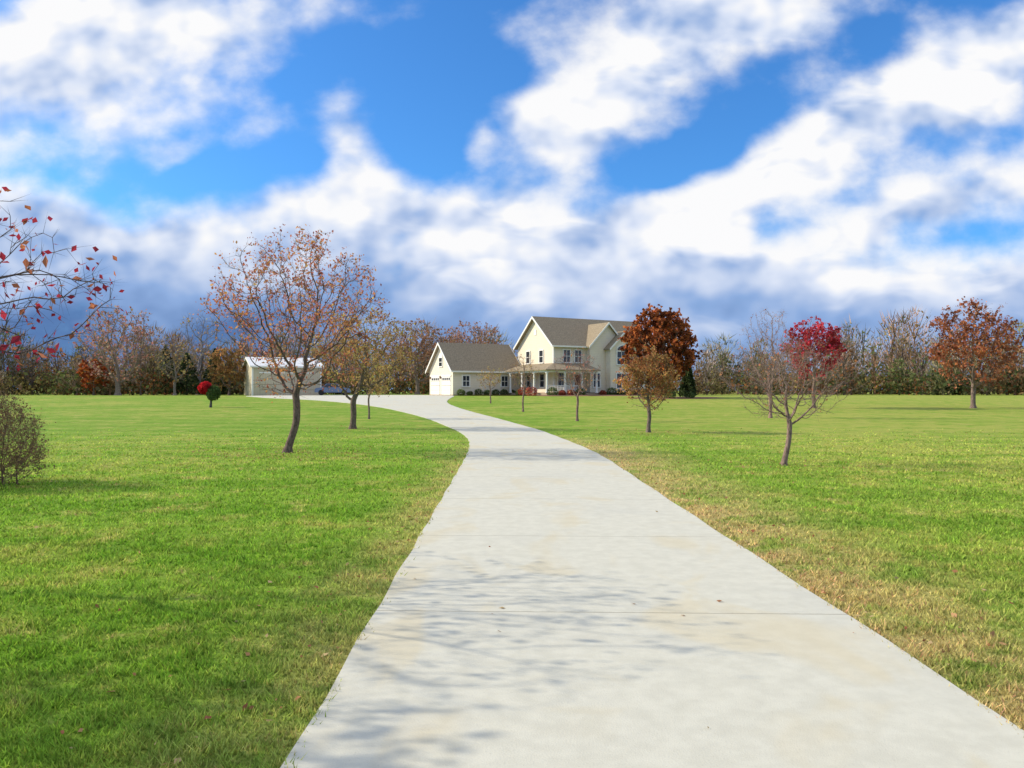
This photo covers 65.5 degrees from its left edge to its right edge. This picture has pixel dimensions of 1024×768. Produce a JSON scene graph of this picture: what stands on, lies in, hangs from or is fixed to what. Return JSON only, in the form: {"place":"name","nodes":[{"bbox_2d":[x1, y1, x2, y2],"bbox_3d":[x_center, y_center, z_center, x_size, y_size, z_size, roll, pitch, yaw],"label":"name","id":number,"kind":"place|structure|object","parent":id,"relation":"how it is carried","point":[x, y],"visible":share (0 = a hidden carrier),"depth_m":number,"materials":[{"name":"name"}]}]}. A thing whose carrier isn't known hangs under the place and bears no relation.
{"place":"outdoors","nodes":[
{"label":"outdoors","id":0,"kind":"place"},
{"bbox_2d":[0,391,1023,767],"bbox_3d":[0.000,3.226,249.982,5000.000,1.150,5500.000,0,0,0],"label":"ground lawn","id":1,"kind":"structure","parent":0,"point":[912,415],"depth_m":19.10,"materials":[{"name":"green plant"}]},
{"bbox_2d":[0,384,55,486],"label":"twiggy shrub","id":2,"kind":"object","parent":1,"relation":"on","point":[15,458],"visible":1,"depth_m":14.63,"materials":[{"name":"green plant"}]},
{"bbox_2d":[0,187,131,374],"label":"flowering cherry tree","id":3,"kind":"object","parent":1,"relation":"on","point":[3,315],"visible":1,"depth_m":7.65,"materials":[{"name":"red plant"}]},
{"bbox_2d":[76,359,113,394],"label":"red maple tree","id":4,"kind":"object","parent":1,"relation":"on","point":[89,377],"visible":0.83,"depth_m":98.52,"materials":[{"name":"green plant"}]},
{"bbox_2d":[68,304,161,394],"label":"bare tree","id":5,"kind":"object","parent":1,"relation":"on","point":[136,331],"visible":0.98,"depth_m":97.64,"materials":[{"name":"brown plant"}]},
{"bbox_2d":[147,345,181,394],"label":"cedar tree","id":6,"kind":"object","parent":1,"relation":"on","point":[167,384],"visible":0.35,"depth_m":107.61,"materials":[{"name":"green plant"}]},
{"bbox_2d":[150,340,200,394],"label":"bare tree","id":7,"kind":"object","parent":1,"relation":"on","point":[175,356],"visible":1,"depth_m":97.81,"materials":[{"name":"brown plant"}]},
{"bbox_2d":[168,353,199,394],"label":"cedar tree","id":8,"kind":"object","parent":1,"relation":"on","point":[188,384],"visible":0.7,"depth_m":108.31,"materials":[{"name":"green plant"}]},
{"bbox_2d":[169,311,230,394],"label":"bare tree","id":9,"kind":"object","parent":1,"relation":"on","point":[200,363],"visible":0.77,"depth_m":111.80,"materials":[{"name":"brown plant"}]},
{"bbox_2d":[197,381,220,406],"bbox_3d":[-22.032,0.750,57.993,1.739,1.969,1.045,0,0,0],"label":"two tone topiary","id":10,"kind":"object","parent":1,"relation":"on","point":[210,391],"visible":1,"depth_m":57.76,"materials":[{"name":"green plant"}]},
{"bbox_2d":[201,348,232,394],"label":"cedar tree","id":11,"kind":"object","parent":1,"relation":"on","point":[210,378],"visible":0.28,"depth_m":109.51,"materials":[{"name":"green plant"}]},
{"bbox_2d":[205,344,252,394],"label":"rust oak tree","id":12,"kind":"object","parent":1,"relation":"on","point":[225,371],"visible":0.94,"depth_m":99.53,"materials":[{"name":"brown plant"}]},
{"bbox_2d":[241,357,323,395],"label":"metal barn","id":13,"kind":"structure","parent":1,"relation":"on","point":[252,374],"depth_m":96.81,"materials":[{"name":"beige metal"}]},
{"bbox_2d":[260,373,283,394],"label":"overhead door","id":14,"kind":"structure","parent":13,"relation":"in","point":[262,392],"depth_m":95.89,"materials":[{"name":"beige metal"}]},
{"bbox_2d":[291,374,313,394],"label":"overhead door","id":15,"kind":"structure","parent":13,"relation":"in","point":[310,390],"depth_m":97.78,"materials":[{"name":"beige metal"}]},
{"bbox_2d":[192,224,390,452],"bbox_3d":[-6.152,-1.220,22.495,5.311,6.495,4.984,0,0,0],"label":"crabapple tree","id":16,"kind":"object","parent":1,"relation":"on","point":[295,391],"visible":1,"depth_m":22.25,"materials":[{"name":"orange plant"}]},
{"bbox_2d":[308,304,422,428],"bbox_3d":[-6.565,-0.766,35.612,5.049,5.668,4.286,0,0,0],"label":"crabapple tree","id":17,"kind":"object","parent":1,"relation":"on","point":[353,399],"visible":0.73,"depth_m":35.31,"materials":[{"name":"orange plant"}]},
{"bbox_2d":[349,353,395,418],"bbox_3d":[-7.728,0.033,43.837,2.762,3.917,2.765,0,0,0],"label":"young tree","id":18,"kind":"object","parent":1,"relation":"on","point":[370,382],"visible":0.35,"depth_m":43.95,"materials":[{"name":"brown plant"}]},
{"bbox_2d":[370,318,462,394],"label":"bare tree","id":19,"kind":"object","parent":1,"relation":"on","point":[416,353],"visible":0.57,"depth_m":117.48,"materials":[{"name":"brown plant"}]},
{"bbox_2d":[425,342,519,395],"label":"garage wing","id":20,"kind":"structure","parent":1,"relation":"on","point":[452,368],"depth_m":95.88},
{"bbox_2d":[431,377,439,394],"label":"garage door","id":21,"kind":"structure","parent":20,"relation":"in","point":[434,389],"depth_m":97.11,"materials":[{"name":"white metal"}]},
{"bbox_2d":[442,376,450,394],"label":"garage door","id":22,"kind":"structure","parent":20,"relation":"in","point":[446,390],"depth_m":94.40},
{"bbox_2d":[463,376,468,385],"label":"window","id":23,"kind":"structure","parent":20,"relation":"in","point":[465,378],"depth_m":93.83,"materials":[{"name":"grey glass"}]},
{"bbox_2d":[502,376,507,385],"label":"window","id":24,"kind":"structure","parent":20,"relation":"in","point":[506,377],"depth_m":96.50,"materials":[{"name":"grey"}]},
{"bbox_2d":[447,317,502,343],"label":"bare tree","id":25,"kind":"object","parent":1,"relation":"on","point":[477,338],"visible":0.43,"depth_m":124.50,"materials":[{"name":"brown plant"}]},
{"bbox_2d":[474,389,482,394],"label":"foundation shrub","id":26,"kind":"object","parent":1,"relation":"on","point":[480,392],"visible":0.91,"depth_m":93.51,"materials":[{"name":"green plant"}]},
{"bbox_2d":[476,367,501,402],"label":"young tree","id":27,"kind":"object","parent":1,"relation":"on","point":[488,378],"visible":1,"depth_m":64.95,"materials":[{"name":"brown plant"}]},
{"bbox_2d":[492,389,499,394],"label":"foundation shrub","id":28,"kind":"object","parent":1,"relation":"on","point":[496,392],"visible":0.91,"depth_m":94.65,"materials":[{"name":"green plant"}]},
{"bbox_2d":[500,389,507,394],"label":"foundation shrub","id":29,"kind":"object","parent":1,"relation":"on","point":[502,392],"visible":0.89,"depth_m":95.21,"materials":[{"name":"green plant"}]},
{"bbox_2d":[0,327,1023,394],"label":"distant tree line","id":30,"kind":"object","parent":1,"relation":"on","point":[1010,379],"visible":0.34,"depth_m":104.53,"materials":[{"name":"brown plant"}]},
{"bbox_2d":[0,306,1023,394],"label":"distant woods","id":31,"kind":"object","parent":1,"relation":"on","point":[895,352],"visible":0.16,"depth_m":125.50,"materials":[{"name":"brown plant"}]},
{"bbox_2d":[501,354,538,411],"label":"young tree","id":32,"kind":"object","parent":1,"relation":"on","point":[524,377],"visible":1,"depth_m":51.95,"materials":[{"name":"brown plant"}]},
{"bbox_2d":[20,423,1023,764],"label":"fallen leaves","id":33,"kind":"object","parent":1,"relation":"on","point":[992,633],"visible":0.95,"depth_m":9.66,"materials":[{"name":"brown plant"}]},
{"bbox_2d":[464,395,654,395],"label":"mulch bed","id":34,"kind":"object","parent":1,"relation":"on","point":[553,395],"visible":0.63,"depth_m":89.49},
{"bbox_2d":[457,389,465,395],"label":"foundation shrub","id":35,"kind":"object","parent":34,"relation":"on","point":[460,392],"visible":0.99,"depth_m":92.42,"materials":[{"name":"green plant"}]},
{"bbox_2d":[517,387,529,394],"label":"foundation shrub","id":36,"kind":"object","parent":34,"relation":"on","point":[520,391],"visible":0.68,"depth_m":92.25,"materials":[{"name":"red plant"}]},
{"bbox_2d":[526,387,536,395],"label":"foundation shrub","id":37,"kind":"object","parent":34,"relation":"on","point":[532,392],"visible":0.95,"depth_m":90.22,"materials":[{"name":"red plant"}]},
{"bbox_2d":[547,387,558,394],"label":"foundation shrub","id":38,"kind":"object","parent":34,"relation":"on","point":[553,389],"visible":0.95,"depth_m":87.58,"materials":[{"name":"green plant"}]},
{"bbox_2d":[558,390,565,394],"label":"foundation shrub","id":39,"kind":"object","parent":34,"relation":"on","point":[561,392],"visible":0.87,"depth_m":88.18,"materials":[{"name":"red plant"}]},
{"bbox_2d":[575,389,585,394],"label":"foundation shrub","id":40,"kind":"object","parent":34,"relation":"on","point":[583,393],"visible":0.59,"depth_m":89.40,"materials":[{"name":"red plant"}]},
{"bbox_2d":[599,390,606,394],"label":"foundation shrub","id":41,"kind":"object","parent":34,"relation":"on","point":[602,392],"visible":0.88,"depth_m":92.12,"materials":[{"name":"red plant"}]},
{"bbox_2d":[606,388,616,394],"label":"foundation shrub","id":42,"kind":"object","parent":34,"relation":"on","point":[610,391],"visible":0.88,"depth_m":92.74,"materials":[{"name":"green plant"}]},
{"bbox_2d":[535,393,597,395],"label":"porch floor front","id":43,"kind":"structure","parent":1,"relation":"on","point":[557,394],"depth_m":89.93,"materials":[{"name":"stone"}]},
{"bbox_2d":[545,372,548,392],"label":"porch column","id":44,"kind":"structure","parent":43,"relation":"on","point":[546,381],"depth_m":88.48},
{"bbox_2d":[505,370,545,373],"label":"porch beam side","id":45,"kind":"structure","parent":44,"relation":"on","point":[527,372],"depth_m":91.93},
{"bbox_2d":[546,370,598,372],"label":"porch beam front","id":46,"kind":"structure","parent":44,"relation":"on","point":[570,371],"depth_m":89.79,"materials":[{"name":"white wood"}]},
{"bbox_2d":[563,372,566,392],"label":"porch column","id":47,"kind":"structure","parent":43,"relation":"on","point":[564,373],"depth_m":89.68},
{"bbox_2d":[595,373,597,392],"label":"porch column","id":48,"kind":"structure","parent":43,"relation":"on","point":[596,383],"depth_m":91.88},
{"bbox_2d":[550,347,601,420],"bbox_3d":[3.383,-0.005,42.005,3.026,4.040,2.954,0,0,0],"label":"young tree","id":49,"kind":"object","parent":1,"relation":"on","point":[568,367],"visible":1,"depth_m":41.90,"materials":[{"name":"brown plant"}]},
{"bbox_2d":[525,392,645,394],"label":"foundation","id":50,"kind":"object","parent":1,"relation":"on","point":[589,392],"visible":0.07,"depth_m":95.13,"materials":[{"name":"stone"}]},
{"bbox_2d":[518,321,651,392],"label":"walls","id":51,"kind":"structure","parent":50,"relation":"on","point":[533,343],"depth_m":94.65,"materials":[{"name":"beige"}]},
{"bbox_2d":[514,319,532,349],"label":"roof back","id":52,"kind":"structure","parent":51,"relation":"on","point":[523,335],"depth_m":97.47,"materials":[{"name":"concrete"}]},
{"bbox_2d":[513,317,531,350],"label":"roof rake","id":53,"kind":"object","parent":52,"relation":"attached to","point":[522,333],"visible":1,"depth_m":97.15,"materials":[{"name":"white wood"}]},
{"bbox_2d":[505,363,552,371],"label":"porch roof side","id":54,"kind":"structure","parent":51,"relation":"attached to","point":[542,366],"depth_m":92.80,"materials":[{"name":"concrete"}]},
{"bbox_2d":[540,351,542,361],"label":"gable window glass","id":55,"kind":"object","parent":51,"relation":"attached to","point":[541,354],"visible":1,"depth_m":94.24,"materials":[{"name":"black glass"}]},
{"bbox_2d":[553,347,554,386],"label":"corner board","id":56,"kind":"object","parent":51,"relation":"attached to","point":[553,362],"visible":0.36,"depth_m":91.99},
{"bbox_2d":[546,363,600,370],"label":"porch roof front","id":57,"kind":"structure","parent":51,"relation":"attached to","point":[561,365],"depth_m":91.10,"materials":[{"name":"concrete"}]},
{"bbox_2d":[532,316,650,345],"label":"roof front","id":58,"kind":"structure","parent":51,"relation":"attached to","point":[566,331],"depth_m":95.52,"materials":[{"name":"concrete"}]},
{"bbox_2d":[532,317,551,345],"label":"roof rake","id":59,"kind":"object","parent":58,"relation":"attached to","point":[541,331],"visible":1,"depth_m":93.28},
{"bbox_2d":[552,345,650,348],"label":"roof gutter","id":60,"kind":"object","parent":58,"relation":"attached to","point":[571,346],"visible":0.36,"depth_m":92.46,"materials":[{"name":"white metal"}]},
{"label":"lower window sill","id":61,"kind":"object","parent":51,"relation":"attached to","visible":0},
{"bbox_2d":[558,373,563,386],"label":"window glass","id":62,"kind":"object","parent":61,"relation":"on","point":[561,382],"visible":0.43,"depth_m":92.52,"materials":[{"name":"grey glass"}]},
{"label":"side window sill","id":63,"kind":"object","parent":51,"relation":"attached to","visible":0},
{"bbox_2d":[540,374,543,386],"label":"side window glass","id":64,"kind":"object","parent":63,"relation":"on","point":[541,378],"visible":1,"depth_m":94.12,"materials":[{"name":"grey glass"}]},
{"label":"side window sill","id":65,"kind":"object","parent":51,"relation":"attached to","visible":0},
{"bbox_2d":[527,375,530,386],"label":"side window glass","id":66,"kind":"object","parent":65,"relation":"on","point":[529,381],"visible":0.71,"depth_m":96.78,"materials":[{"name":"grey glass"}]},
{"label":"upper window sill","id":67,"kind":"object","parent":51,"relation":"attached to","visible":0},
{"bbox_2d":[564,350,569,361],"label":"window glass","id":68,"kind":"object","parent":67,"relation":"on","point":[568,355],"visible":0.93,"depth_m":92.96,"materials":[{"name":"grey glass"}]},
{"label":"upper window sill","id":69,"kind":"object","parent":51,"relation":"attached to","visible":0},
{"bbox_2d":[575,350,580,361],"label":"window glass","id":70,"kind":"object","parent":69,"relation":"on","point":[578,353],"visible":0.64,"depth_m":93.68,"materials":[{"name":"grey glass"}]},
{"bbox_2d":[586,325,614,391],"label":"cross gable walls","id":71,"kind":"structure","parent":50,"relation":"on","point":[597,351],"depth_m":94.39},
{"bbox_2d":[594,373,599,386],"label":"porch window glass","id":72,"kind":"object","parent":71,"relation":"attached to","point":[598,380],"visible":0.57,"depth_m":94.18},
{"bbox_2d":[586,322,608,346],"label":"cross gable roof","id":73,"kind":"structure","parent":71,"relation":"on","point":[594,331],"depth_m":95.11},
{"bbox_2d":[589,323,608,347],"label":"cross gable roof rake","id":74,"kind":"object","parent":71,"relation":"attached to","point":[599,335],"visible":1,"depth_m":93.85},
{"bbox_2d":[606,335,635,391],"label":"front gable walls","id":75,"kind":"structure","parent":50,"relation":"on","point":[612,367],"depth_m":94.33,"materials":[{"name":"beige"}]},
{"bbox_2d":[604,331,622,349],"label":"front gable roof","id":76,"kind":"structure","parent":75,"relation":"on","point":[611,343],"depth_m":94.59,"materials":[{"name":"concrete"}]},
{"bbox_2d":[617,352,628,363],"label":"bay upper window glass","id":77,"kind":"object","parent":75,"relation":"attached to","point":[618,357],"visible":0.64,"depth_m":94.64,"materials":[{"name":"glass"}]},
{"bbox_2d":[617,374,629,387],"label":"bay lower window glass","id":78,"kind":"object","parent":75,"relation":"attached to","point":[618,377],"visible":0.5,"depth_m":94.68,"materials":[{"name":"glass"}]},
{"bbox_2d":[612,342,679,431],"bbox_3d":[5.580,0.158,32.944,2.858,3.805,2.589,0,0,0],"label":"pear tree","id":79,"kind":"object","parent":1,"relation":"on","point":[648,361],"visible":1,"depth_m":32.72,"materials":[{"name":"brown plant"}]},
{"bbox_2d":[617,303,703,392],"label":"rust oak tree","id":80,"kind":"object","parent":1,"relation":"on","point":[664,330],"visible":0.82,"depth_m":76.57,"materials":[{"name":"brown plant"}]},
{"bbox_2d":[631,397,718,398],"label":"mulch bed","id":81,"kind":"object","parent":1,"relation":"on","point":[684,398],"visible":0.52,"depth_m":76.06,"materials":[{"name":"brown soil"}]},
{"bbox_2d":[666,390,675,397],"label":"foundation shrub","id":82,"kind":"object","parent":81,"relation":"on","point":[673,394],"visible":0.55,"depth_m":75.32,"materials":[{"name":"green plant"}]},
{"bbox_2d":[685,391,694,397],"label":"foundation shrub","id":83,"kind":"object","parent":81,"relation":"on","point":[690,394],"visible":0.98,"depth_m":75.80,"materials":[{"name":"green plant"}]},
{"bbox_2d":[678,358,696,396],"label":"cedar tree","id":84,"kind":"object","parent":1,"relation":"on","point":[688,384],"visible":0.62,"depth_m":81.62,"materials":[{"name":"green plant"}]},
{"bbox_2d":[736,308,799,417],"bbox_3d":[14.684,-1.241,45.011,3.842,6.444,3.448,0,-1,35],"label":"bare tree","id":85,"kind":"object","parent":1,"relation":"on","point":[764,347],"visible":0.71,"depth_m":44.94,"materials":[{"name":"brown plant"}]},
{"bbox_2d":[717,333,865,465],"bbox_3d":[6.420,0.367,18.559,3.355,3.212,3.130,0,0,0],"label":"crabapple tree","id":86,"kind":"object","parent":1,"relation":"on","point":[784,460],"visible":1,"depth_m":18.53,"materials":[{"name":"brown plant"}]},
{"bbox_2d":[779,316,848,407],"bbox_3d":[21.600,-1.547,57.108,4.328,6.668,4.768,0,-1,39],"label":"red maple tree","id":87,"kind":"object","parent":1,"relation":"on","point":[833,343],"visible":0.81,"depth_m":56.40,"materials":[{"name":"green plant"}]},
{"bbox_2d":[931,358,962,394],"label":"cedar tree","id":88,"kind":"object","parent":1,"relation":"on","point":[951,391],"visible":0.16,"depth_m":103.18,"materials":[{"name":"green plant"}]},
{"bbox_2d":[922,296,1023,407],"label":"rust oak tree","id":89,"kind":"object","parent":1,"relation":"on","point":[966,352],"visible":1,"depth_m":56.47,"materials":[{"name":"orange plant"}]},
{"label":"porch floor side","id":90,"kind":"structure","parent":1,"relation":"on","visible":0},
{"bbox_2d":[509,374,511,392],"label":"porch column","id":91,"kind":"structure","parent":90,"relation":"on","point":[510,383],"depth_m":95.50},
{"bbox_2d":[533,373,535,391],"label":"porch column","id":92,"kind":"structure","parent":90,"relation":"on","point":[534,381],"depth_m":90.83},
{"bbox_2d":[0,0,1023,390],"label":"sky","id":93,"kind":"structure","parent":0,"point":[507,163],"materials":[{"name":"blue"}]},
{"bbox_2d":[246,395,1023,767],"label":"concrete driveway","id":94,"kind":"structure","parent":0,"point":[564,553],"depth_m":5.19,"materials":[{"name":"grey concrete"}]},
{"bbox_2d":[314,383,350,394],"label":"parked car","id":95,"kind":"object","parent":94,"relation":"on","point":[321,392],"visible":0.66,"depth_m":95.12,"materials":[{"name":"blue paint"}]},
{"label":"door frame","id":96,"kind":"object","parent":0,"visible":0},
{"bbox_2d":[575,375,580,391],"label":"front door","id":97,"kind":"structure","parent":96,"relation":"attached to","point":[577,382],"depth_m":93.61,"materials":[{"name":"paint"}]}
]}

